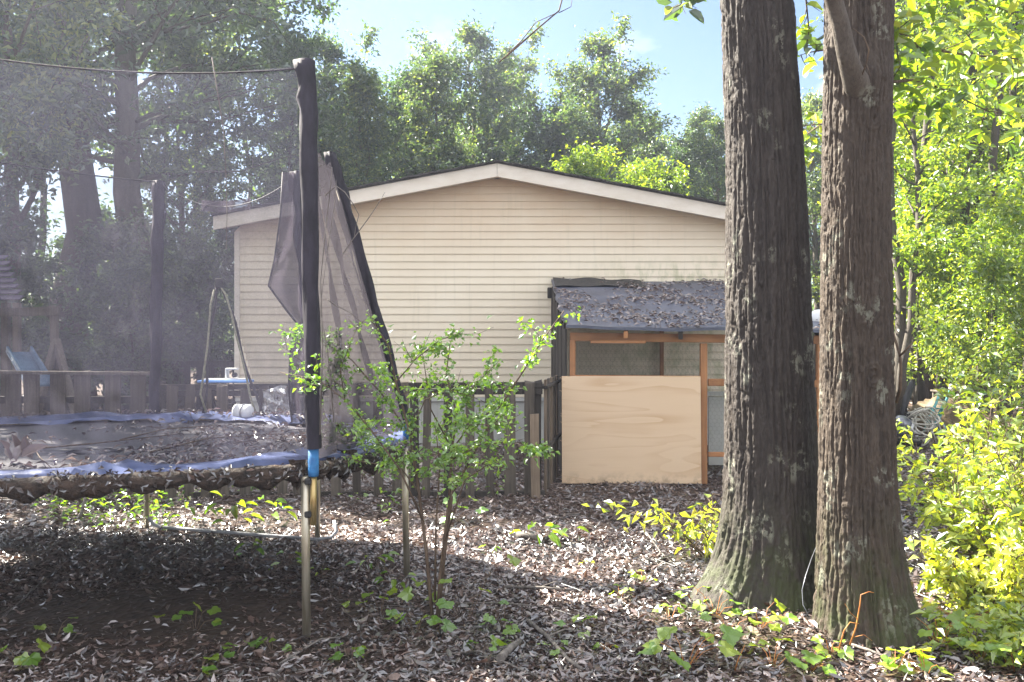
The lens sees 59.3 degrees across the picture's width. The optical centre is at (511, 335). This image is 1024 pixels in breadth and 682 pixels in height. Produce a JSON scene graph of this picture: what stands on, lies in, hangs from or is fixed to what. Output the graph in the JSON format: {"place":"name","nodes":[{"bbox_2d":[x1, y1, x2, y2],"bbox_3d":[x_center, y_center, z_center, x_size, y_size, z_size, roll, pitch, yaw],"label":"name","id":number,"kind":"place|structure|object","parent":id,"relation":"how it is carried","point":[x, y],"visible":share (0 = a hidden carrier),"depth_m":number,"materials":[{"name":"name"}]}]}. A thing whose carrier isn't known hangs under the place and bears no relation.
{"place":"outdoors","nodes":[
{"label":"outdoors","id":0,"kind":"place"},
{"bbox_2d":[0,0,1018,324],"label":"sky","id":1,"kind":"structure","parent":0,"point":[690,49],"materials":[{"name":"blue"}]},
{"bbox_2d":[0,350,1023,681],"bbox_3d":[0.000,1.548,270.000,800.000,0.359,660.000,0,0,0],"label":"ground","id":2,"kind":"structure","parent":0,"point":[92,622],"depth_m":5.03,"materials":[{"name":"brown plant"}]},
{"bbox_2d":[0,189,63,383],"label":"wood shrub","id":3,"kind":"object","parent":2,"relation":"on","point":[37,221],"visible":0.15,"depth_m":19.98,"materials":[{"name":"green plant"}]},
{"bbox_2d":[0,187,72,393],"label":"wood shrub","id":4,"kind":"object","parent":2,"relation":"on","point":[40,347],"visible":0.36,"depth_m":15.30,"materials":[{"name":"green plant"}]},
{"bbox_2d":[0,255,73,416],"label":"playset","id":5,"kind":"object","parent":2,"relation":"on","point":[19,359],"visible":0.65,"depth_m":12.41,"materials":[{"name":"grey wood"}]},
{"bbox_2d":[0,23,94,277],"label":"tree","id":6,"kind":"object","parent":2,"relation":"on","point":[34,155],"visible":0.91,"depth_m":14.76,"materials":[{"name":"green plant"}]},
{"bbox_2d":[12,3,105,321],"bbox_3d":[-12.928,-5.799,25.121,3.982,14.958,4.819,0,0,-12],"label":"tree","id":7,"kind":"object","parent":2,"relation":"on","point":[44,202],"depth_m":25.42,"materials":[{"name":"green plant"}]},
{"bbox_2d":[0,0,137,166],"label":"tree","id":8,"kind":"object","parent":2,"relation":"on","point":[105,146],"visible":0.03,"depth_m":19.30,"materials":[{"name":"green plant"}]},
{"bbox_2d":[0,0,144,416],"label":"tree","id":9,"kind":"object","parent":2,"relation":"on","point":[67,9],"visible":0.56,"depth_m":15.87,"materials":[{"name":"green plant"}]},
{"bbox_2d":[0,370,149,492],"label":"board fence","id":10,"kind":"object","parent":2,"relation":"on","point":[82,399],"visible":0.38,"depth_m":8.88,"materials":[{"name":"brown wood"}]},
{"bbox_2d":[30,188,180,362],"bbox_3d":[-9.907,-1.028,21.745,4.148,5.474,3.450,0,0,34],"label":"wood shrub","id":11,"kind":"object","parent":2,"relation":"on","point":[106,220],"visible":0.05,"depth_m":21.97,"materials":[{"name":"green plant"}]},
{"bbox_2d":[22,198,191,411],"bbox_3d":[-7.372,-0.445,16.690,3.191,4.211,2.654,0,0,16],"label":"wood shrub","id":12,"kind":"object","parent":2,"relation":"on","point":[124,234],"visible":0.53,"depth_m":16.27,"materials":[{"name":"green plant"}]},
{"bbox_2d":[42,237,196,413],"bbox_3d":[-6.719,-0.060,15.504,2.123,3.369,2.553,0,0,31],"label":"wood shrub","id":13,"kind":"object","parent":2,"relation":"on","point":[136,272],"visible":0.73,"depth_m":15.24,"materials":[{"name":"green plant"}]},
{"bbox_2d":[79,196,233,382],"bbox_3d":[-7.388,-0.646,18.793,2.920,4.632,3.510,0,0,-43],"label":"wood shrub","id":14,"kind":"object","parent":2,"relation":"on","point":[199,335],"visible":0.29,"depth_m":18.80,"materials":[{"name":"green plant"}]},
{"bbox_2d":[0,0,325,410],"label":"tree","id":15,"kind":"object","parent":2,"relation":"on","point":[81,199],"visible":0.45,"depth_m":18.71,"materials":[{"name":"green plant"}]},
{"bbox_2d":[101,0,243,359],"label":"tree","id":16,"kind":"object","parent":2,"relation":"on","point":[220,50],"visible":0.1,"depth_m":24.03,"materials":[{"name":"green plant"}]},
{"bbox_2d":[0,0,347,411],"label":"tree","id":17,"kind":"object","parent":2,"relation":"on","point":[124,138],"visible":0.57,"depth_m":18.45,"materials":[{"name":"green plant"}]},
{"bbox_2d":[98,41,252,403],"bbox_3d":[-7.790,-2.623,20.821,3.444,8.599,4.291,0,0,-27],"label":"tree","id":18,"kind":"object","parent":2,"relation":"on","point":[194,149],"visible":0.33,"depth_m":20.69,"materials":[{"name":"green plant"}]},
{"bbox_2d":[124,361,235,413],"bbox_3d":[-6.410,1.027,17.022,2.489,1.115,0.066,0,0,0],"label":"back fence","id":19,"kind":"object","parent":2,"relation":"on","point":[188,365],"visible":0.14,"depth_m":16.99,"materials":[{"name":"brown wood"}]},
{"bbox_2d":[154,602,222,631],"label":"seedling","id":20,"kind":"object","parent":2,"relation":"on","point":[214,610],"visible":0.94,"depth_m":4.61,"materials":[{"name":"green plant"}]},
{"bbox_2d":[169,244,233,390],"bbox_3d":[-6.784,-0.250,19.905,2.872,3.790,2.389,0,0,-28],"label":"wood shrub","id":21,"kind":"object","parent":2,"relation":"on","point":[187,299],"visible":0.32,"depth_m":19.92,"materials":[{"name":"green plant"}]},
{"bbox_2d":[185,216,233,383],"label":"wood shrub","id":22,"kind":"object","parent":2,"relation":"on","point":[227,257],"visible":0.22,"depth_m":22.49,"materials":[{"name":"green plant"}]},
{"bbox_2d":[31,470,401,532],"bbox_3d":[-3.608,1.448,8.921,5.300,0.350,5.310,0,0,0],"label":"ground cover","id":23,"kind":"object","parent":2,"relation":"on","point":[68,511],"visible":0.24,"depth_m":7.75,"materials":[{"name":"green plant"}]},
{"bbox_2d":[203,0,292,205],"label":"tree","id":24,"kind":"object","parent":2,"relation":"on","point":[249,179],"visible":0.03,"depth_m":29.69,"materials":[{"name":"green plant"}]},
{"bbox_2d":[242,495,296,522],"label":"seedling","id":25,"kind":"object","parent":2,"relation":"on","point":[275,515],"visible":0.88,"depth_m":7.36,"materials":[{"name":"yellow plant"}]},
{"bbox_2d":[178,17,368,278],"bbox_3d":[-5.955,-3.271,22.880,4.885,9.852,4.654,0,0,-44],"label":"tree","id":26,"kind":"object","parent":2,"relation":"on","point":[306,49],"visible":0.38,"depth_m":22.66,"materials":[{"name":"green plant"}]},
{"bbox_2d":[241,19,412,185],"bbox_3d":[-5.577,-3.842,27.235,4.391,10.963,5.471,0,0,-40],"label":"tree","id":27,"kind":"object","parent":2,"relation":"on","point":[329,71],"visible":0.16,"depth_m":26.53,"materials":[{"name":"green plant"}]},
{"bbox_2d":[159,379,544,499],"bbox_3d":[-1.546,1.003,8.631,3.724,1.164,0.112,0,0,0],"label":"picket fence","id":28,"kind":"object","parent":2,"relation":"on","point":[533,393],"visible":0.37,"depth_m":8.57,"materials":[{"name":"brown wood"}]},
{"bbox_2d":[262,385,288,414],"bbox_3d":[-2.236,0.638,8.533,0.286,0.340,0.109,0,0,0],"label":"foil sheet","id":29,"kind":"object","parent":28,"relation":"hanging from","point":[271,402],"visible":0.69,"depth_m":8.53,"materials":[{"name":"silver metal"}]},
{"bbox_2d":[296,51,414,187],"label":"tree","id":30,"kind":"object","parent":2,"relation":"on","point":[358,162],"visible":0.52,"depth_m":23.71,"materials":[{"name":"green plant"}]},
{"bbox_2d":[366,59,467,181],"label":"tree","id":31,"kind":"object","parent":2,"relation":"on","point":[398,82],"visible":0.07,"depth_m":28.34,"materials":[{"name":"green plant"}]},
{"bbox_2d":[268,301,584,628],"bbox_3d":[-0.439,0.690,4.714,1.654,1.748,0.808,0,0,0],"label":"shrub","id":32,"kind":"object","parent":2,"relation":"on","point":[456,454],"visible":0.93,"depth_m":4.72,"materials":[{"name":"green plant"}]},
{"bbox_2d":[385,43,488,177],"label":"tree","id":33,"kind":"object","parent":2,"relation":"on","point":[432,80],"visible":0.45,"depth_m":24.72,"materials":[{"name":"green plant"}]},
{"bbox_2d":[397,554,521,624],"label":"seedling","id":34,"kind":"object","parent":2,"relation":"on","point":[406,594],"visible":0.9,"depth_m":4.75,"materials":[{"name":"green plant"}]},
{"bbox_2d":[211,159,725,445],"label":"house","id":35,"kind":"structure","parent":2,"relation":"on","point":[467,248],"depth_m":12.85,"materials":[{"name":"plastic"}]},
{"bbox_2d":[388,9,551,176],"bbox_3d":[-1.317,-4.370,29.227,6.007,12.038,4.821,0,0,20],"label":"tree","id":36,"kind":"object","parent":2,"relation":"on","point":[491,101],"visible":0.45,"depth_m":28.51,"materials":[{"name":"green plant"}]},
{"bbox_2d":[479,599,518,631],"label":"seedling","id":37,"kind":"object","parent":2,"relation":"on","point":[490,619],"visible":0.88,"depth_m":4.66,"materials":[{"name":"green plant"}]},
{"bbox_2d":[464,39,546,161],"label":"tree","id":38,"kind":"object","parent":2,"relation":"on","point":[531,67],"visible":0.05,"depth_m":33.56,"materials":[{"name":"green plant"}]},
{"bbox_2d":[496,638,522,663],"bbox_3d":[-0.008,1.515,4.339,0.044,0.049,0.256,0,0,22],"label":"stick","id":39,"kind":"object","parent":2,"relation":"on","point":[505,652],"visible":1,"depth_m":4.29,"materials":[{"name":"grey wood"}]},
{"bbox_2d":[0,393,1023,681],"bbox_3d":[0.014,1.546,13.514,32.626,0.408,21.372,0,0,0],"label":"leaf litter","id":40,"kind":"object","parent":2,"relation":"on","point":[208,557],"visible":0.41,"depth_m":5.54,"materials":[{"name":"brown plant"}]},
{"bbox_2d":[0,638,51,666],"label":"seedling","id":41,"kind":"object","parent":40,"relation":"on","point":[25,658],"visible":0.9,"depth_m":4.11,"materials":[{"name":"green plant"}]},
{"bbox_2d":[0,58,437,639],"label":"trampoline","id":42,"kind":"object","parent":40,"relation":"on","point":[298,268],"depth_m":5.24,"materials":[{"name":"black fabric"}]},
{"bbox_2d":[0,433,47,461],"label":"curled leaf","id":43,"kind":"object","parent":42,"relation":"on","point":[16,448],"visible":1,"depth_m":4.43,"materials":[{"name":"brown plant"}]},
{"bbox_2d":[232,404,255,420],"bbox_3d":[-2.095,0.609,7.074,0.162,0.151,0.147,0,0,21],"label":"white bucket","id":44,"kind":"object","parent":42,"relation":"on","point":[243,410],"visible":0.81,"depth_m":7.02,"materials":[{"name":"plastic"}]},
{"bbox_2d":[319,169,331,434],"bbox_3d":[-0.913,-0.170,4.422,0.067,1.312,0.040,0,0,0],"label":"rope","id":45,"kind":"object","parent":42,"relation":"attached to","point":[321,314],"visible":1,"depth_m":4.42,"materials":[{"name":"black fabric"}]},
{"bbox_2d":[205,500,275,530],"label":"seedling","id":46,"kind":"object","parent":40,"relation":"on","point":[234,510],"visible":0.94,"depth_m":7.06,"materials":[{"name":"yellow plant"}]},
{"bbox_2d":[328,642,366,660],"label":"seedling","id":47,"kind":"object","parent":40,"relation":"on","point":[337,655],"visible":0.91,"depth_m":4.23,"materials":[{"name":"green plant"}]},
{"bbox_2d":[341,587,397,617],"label":"seedling","id":48,"kind":"object","parent":40,"relation":"on","point":[393,590],"visible":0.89,"depth_m":4.91,"materials":[{"name":"green plant"}]},
{"bbox_2d":[384,612,456,633],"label":"seedling","id":49,"kind":"object","parent":40,"relation":"on","point":[448,625],"visible":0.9,"depth_m":4.61,"materials":[{"name":"green plant"}]},
{"bbox_2d":[510,521,567,546],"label":"seedling","id":50,"kind":"object","parent":40,"relation":"on","point":[553,537],"visible":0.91,"depth_m":6.70,"materials":[{"name":"green plant"}]},
{"bbox_2d":[526,618,586,670],"bbox_3d":[0.283,1.511,4.489,0.221,0.055,0.717,0,0,-17],"label":"stick","id":51,"kind":"object","parent":40,"relation":"on","point":[548,638],"visible":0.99,"depth_m":4.50,"materials":[{"name":"wood"}]},
{"bbox_2d":[682,585,745,616],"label":"seedling","id":52,"kind":"object","parent":40,"relation":"on","point":[698,605],"visible":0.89,"depth_m":4.77,"materials":[{"name":"green plant"}]},
{"bbox_2d":[792,646,836,673],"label":"seedling","id":53,"kind":"object","parent":40,"relation":"on","point":[829,668],"visible":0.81,"depth_m":4.05,"materials":[{"name":"green plant"}]},
{"bbox_2d":[811,634,853,659],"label":"seedling","id":54,"kind":"object","parent":40,"relation":"on","point":[847,651],"visible":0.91,"depth_m":4.28,"materials":[{"name":"green plant"}]},
{"bbox_2d":[877,646,953,676],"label":"seedling","id":55,"kind":"object","parent":40,"relation":"on","point":[905,667],"visible":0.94,"depth_m":4.07,"materials":[{"name":"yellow plant"}]},
{"bbox_2d":[916,610,970,649],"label":"seedling","id":56,"kind":"object","parent":40,"relation":"on","point":[958,624],"visible":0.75,"depth_m":4.34,"materials":[{"name":"green plant"}]},
{"bbox_2d":[922,602,1003,628],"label":"seedling","id":57,"kind":"object","parent":40,"relation":"on","point":[985,617],"visible":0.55,"depth_m":4.44,"materials":[{"name":"green plant"}]},
{"bbox_2d":[945,609,988,628],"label":"seedling","id":58,"kind":"object","parent":40,"relation":"on","point":[959,614],"visible":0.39,"depth_m":4.48,"materials":[{"name":"green plant"}]},
{"bbox_2d":[941,631,1005,657],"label":"seedling","id":59,"kind":"object","parent":40,"relation":"on","point":[982,646],"visible":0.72,"depth_m":4.20,"materials":[{"name":"green plant"}]},
{"bbox_2d":[530,414,539,498],"bbox_3d":[0.220,1.162,8.536,0.103,0.845,0.022,0,0,0],"label":"fence post","id":60,"kind":"object","parent":2,"relation":"on","point":[535,468],"visible":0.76,"depth_m":8.53,"materials":[{"name":"grey wood"}]},
{"bbox_2d":[490,96,592,170],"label":"tree","id":61,"kind":"object","parent":2,"relation":"on","point":[544,137],"visible":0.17,"depth_m":26.56,"materials":[{"name":"green plant"}]},
{"bbox_2d":[542,375,561,494],"bbox_3d":[0.406,0.995,9.361,0.100,1.144,1.466,0,0,9],"label":"side fence","id":62,"kind":"object","parent":2,"relation":"on","point":[552,434],"visible":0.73,"depth_m":9.29,"materials":[{"name":"brown wood"}]},
{"bbox_2d":[541,136,651,187],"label":"tree","id":63,"kind":"object","parent":2,"relation":"on","point":[580,163],"visible":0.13,"depth_m":19.99,"materials":[{"name":"green plant"}]},
{"bbox_2d":[534,10,687,184],"bbox_3d":[2.814,-4.029,28.190,4.563,11.393,5.685,0,0,-2],"label":"tree","id":64,"kind":"object","parent":2,"relation":"on","point":[595,82],"visible":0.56,"depth_m":27.35,"materials":[{"name":"green plant"}]},
{"bbox_2d":[560,376,700,483],"bbox_3d":[1.229,0.976,9.350,1.466,1.112,0.055,0,0,0],"label":"plywood sheet","id":65,"kind":"object","parent":2,"relation":"on","point":[633,429],"visible":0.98,"depth_m":9.34,"materials":[{"name":"beige wood"}]},
{"bbox_2d":[606,91,669,178],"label":"tree","id":66,"kind":"object","parent":2,"relation":"on","point":[660,146],"visible":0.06,"depth_m":30.61,"materials":[{"name":"green plant"}]},
{"bbox_2d":[581,488,721,558],"bbox_3d":[1.309,1.334,6.307,1.270,0.619,1.050,0,0,42],"label":"bush","id":67,"kind":"object","parent":2,"relation":"on","point":[709,521],"visible":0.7,"depth_m":6.26,"materials":[{"name":"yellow plant"}]},
{"bbox_2d":[603,147,714,199],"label":"tree","id":68,"kind":"object","parent":2,"relation":"on","point":[652,173],"visible":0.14,"depth_m":21.02,"materials":[{"name":"green plant"}]},
{"bbox_2d":[648,146,714,196],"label":"tree","id":69,"kind":"object","parent":2,"relation":"on","point":[675,157],"visible":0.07,"depth_m":28.45,"materials":[{"name":"green plant"}]},
{"bbox_2d":[547,277,819,483],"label":"chicken coop","id":70,"kind":"structure","parent":2,"relation":"on","point":[593,288],"depth_m":10.19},
{"bbox_2d":[554,277,819,328],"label":"roof leaves","id":71,"kind":"object","parent":70,"relation":"on","point":[646,318],"visible":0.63,"depth_m":10.68,"materials":[{"name":"plant"}]},
{"bbox_2d":[653,100,725,200],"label":"tree","id":72,"kind":"object","parent":2,"relation":"on","point":[704,113],"visible":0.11,"depth_m":32.74,"materials":[{"name":"green plant"}]},
{"bbox_2d":[636,624,744,670],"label":"seedling","id":73,"kind":"object","parent":2,"relation":"on","point":[731,636],"visible":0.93,"depth_m":4.14,"materials":[{"name":"green plant"}]},
{"bbox_2d":[670,113,725,201],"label":"tree","id":74,"kind":"object","parent":2,"relation":"on","point":[700,152],"visible":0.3,"depth_m":26.60,"materials":[{"name":"green plant"}]},
{"bbox_2d":[656,0,822,616],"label":"oak tree","id":75,"kind":"object","parent":2,"relation":"on","point":[764,548],"visible":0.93,"depth_m":4.95,"materials":[{"name":"brown plant"}]},
{"bbox_2d":[724,598,799,631],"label":"seedling","id":76,"kind":"object","parent":2,"relation":"on","point":[789,618],"visible":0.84,"depth_m":4.48,"materials":[{"name":"green plant"}]},
{"bbox_2d":[749,637,824,666],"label":"seedling","id":77,"kind":"object","parent":2,"relation":"on","point":[811,658],"visible":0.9,"depth_m":4.14,"materials":[{"name":"green plant"}]},
{"bbox_2d":[801,87,822,379],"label":"tree","id":78,"kind":"object","parent":2,"relation":"on","point":[814,185],"visible":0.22,"depth_m":29.70,"materials":[{"name":"green plant"}]},
{"bbox_2d":[891,0,906,415],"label":"tree","id":79,"kind":"object","parent":2,"relation":"on","point":[901,301],"visible":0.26,"depth_m":17.02,"materials":[{"name":"brown plant"}]},
{"bbox_2d":[896,380,916,436],"bbox_3d":[5.587,1.019,12.684,0.580,0.782,0.298,0,0,-32],"label":"grey mower","id":80,"kind":"object","parent":2,"relation":"on","point":[902,416],"visible":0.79,"depth_m":12.61,"materials":[{"name":"metal"}]},
{"bbox_2d":[880,647,935,672],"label":"seedling","id":81,"kind":"object","parent":2,"relation":"on","point":[888,660],"visible":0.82,"depth_m":4.09,"materials":[{"name":"green plant"}]},
{"bbox_2d":[797,0,1023,653],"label":"oak tree","id":82,"kind":"object","parent":2,"relation":"on","point":[860,548],"visible":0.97,"depth_m":4.48,"materials":[{"name":"brown plant"}]},
{"bbox_2d":[809,0,1023,414],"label":"tree","id":83,"kind":"object","parent":2,"relation":"on","point":[916,177],"visible":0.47,"depth_m":16.45,"materials":[{"name":"green plant"}]},
{"bbox_2d":[819,0,1018,398],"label":"tree","id":84,"kind":"object","parent":2,"relation":"on","point":[918,113],"visible":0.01,"depth_m":20.84,"materials":[{"name":"green plant"}]},
{"bbox_2d":[909,1,934,404],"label":"tree","id":85,"kind":"object","parent":2,"relation":"on","point":[922,395],"visible":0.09,"depth_m":18.87,"materials":[{"name":"green plant"}]},
{"bbox_2d":[902,406,950,445],"bbox_3d":[5.802,1.262,12.610,0.651,0.582,0.542,0,0,0],"label":"hose coil","id":86,"kind":"object","parent":2,"relation":"on","point":[932,425],"visible":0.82,"depth_m":12.55,"materials":[{"name":"grey rubber"}]},
{"bbox_2d":[893,189,985,403],"bbox_3d":[7.931,-0.642,17.383,1.929,4.628,2.692,0,0,-42],"label":"sapling","id":87,"kind":"object","parent":2,"relation":"on","point":[923,280],"visible":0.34,"depth_m":17.28,"materials":[{"name":"green plant"}]},
{"bbox_2d":[908,395,987,436],"bbox_3d":[6.845,1.219,14.183,1.342,0.632,1.054,0,0,0],"label":"covered heap","id":88,"kind":"object","parent":2,"relation":"on","point":[948,415],"visible":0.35,"depth_m":13.91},
{"bbox_2d":[894,2,1019,378],"bbox_3d":[8.804,-2.813,18.517,3.941,8.986,4.429,0,0,6],"label":"tree","id":89,"kind":"object","parent":2,"relation":"on","point":[953,79],"visible":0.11,"depth_m":18.25,"materials":[{"name":"green plant"}]},
{"bbox_2d":[939,1,976,394],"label":"tree","id":90,"kind":"object","parent":2,"relation":"on","point":[972,69],"visible":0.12,"depth_m":18.04,"materials":[{"name":"green plant"}]},
{"bbox_2d":[895,169,1022,395],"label":"sapling","id":91,"kind":"object","parent":2,"relation":"on","point":[898,203],"visible":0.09,"depth_m":17.82,"materials":[{"name":"green plant"}]},
{"bbox_2d":[896,388,1023,571],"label":"bush","id":92,"kind":"object","parent":2,"relation":"on","point":[941,475],"visible":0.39,"depth_m":5.91,"materials":[{"name":"green plant"}]},
{"bbox_2d":[901,140,1023,442],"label":"sapling","id":93,"kind":"object","parent":2,"relation":"on","point":[955,243],"visible":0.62,"depth_m":12.97,"materials":[{"name":"green plant"}]},
{"bbox_2d":[920,209,1004,389],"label":"sapling","id":94,"kind":"object","parent":2,"relation":"on","point":[981,332],"visible":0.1,"depth_m":17.45,"materials":[{"name":"green plant"}]},
{"bbox_2d":[938,0,986,401],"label":"tree","id":95,"kind":"object","parent":2,"relation":"on","point":[978,161],"visible":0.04,"depth_m":18.52,"materials":[{"name":"green plant"}]},
{"bbox_2d":[904,525,1023,613],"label":"bush","id":96,"kind":"object","parent":2,"relation":"on","point":[1008,566],"visible":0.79,"depth_m":4.98,"materials":[{"name":"green plant"}]},
{"bbox_2d":[911,411,1023,666],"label":"bush","id":97,"kind":"object","parent":2,"relation":"on","point":[981,602],"visible":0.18,"depth_m":4.60,"materials":[{"name":"green plant"}]},
{"bbox_2d":[912,0,1023,378],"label":"tree","id":98,"kind":"object","parent":2,"relation":"on","point":[988,116],"visible":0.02,"depth_m":21.93,"materials":[{"name":"green plant"}]},
{"bbox_2d":[917,0,1023,231],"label":"tree","id":99,"kind":"object","parent":2,"relation":"on","point":[985,126],"visible":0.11,"depth_m":18.16,"materials":[{"name":"green plant"}]},
{"bbox_2d":[921,587,1023,667],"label":"bush","id":100,"kind":"object","parent":2,"relation":"on","point":[1012,618],"visible":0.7,"depth_m":4.32,"materials":[{"name":"green plant"}]},
{"bbox_2d":[923,416,1023,591],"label":"bush","id":101,"kind":"object","parent":2,"relation":"on","point":[973,519],"visible":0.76,"depth_m":5.33,"materials":[{"name":"green plant"}]},
{"bbox_2d":[923,209,1023,433],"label":"sapling","id":102,"kind":"object","parent":2,"relation":"on","point":[964,291],"visible":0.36,"depth_m":14.54,"materials":[{"name":"green plant"}]},
{"bbox_2d":[933,400,1023,512],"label":"bush","id":103,"kind":"object","parent":2,"relation":"on","point":[956,425],"visible":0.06,"depth_m":6.99,"materials":[{"name":"green plant"}]},
{"bbox_2d":[933,347,1023,474],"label":"bush","id":104,"kind":"object","parent":2,"relation":"on","point":[965,399],"visible":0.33,"depth_m":7.65,"materials":[{"name":"green plant"}]},
{"bbox_2d":[947,159,1023,415],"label":"sapling","id":105,"kind":"object","parent":2,"relation":"on","point":[1016,310],"visible":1,"depth_m":11.55,"materials":[{"name":"green plant"}]},
{"bbox_2d":[976,11,1019,413],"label":"tree","id":106,"kind":"object","parent":2,"relation":"on","point":[1012,92],"visible":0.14,"depth_m":17.77,"materials":[{"name":"green plant"}]},
{"bbox_2d":[984,0,1013,417],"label":"tree","id":107,"kind":"object","parent":2,"relation":"on","point":[995,134],"visible":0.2,"depth_m":16.69,"materials":[{"name":"green plant"}]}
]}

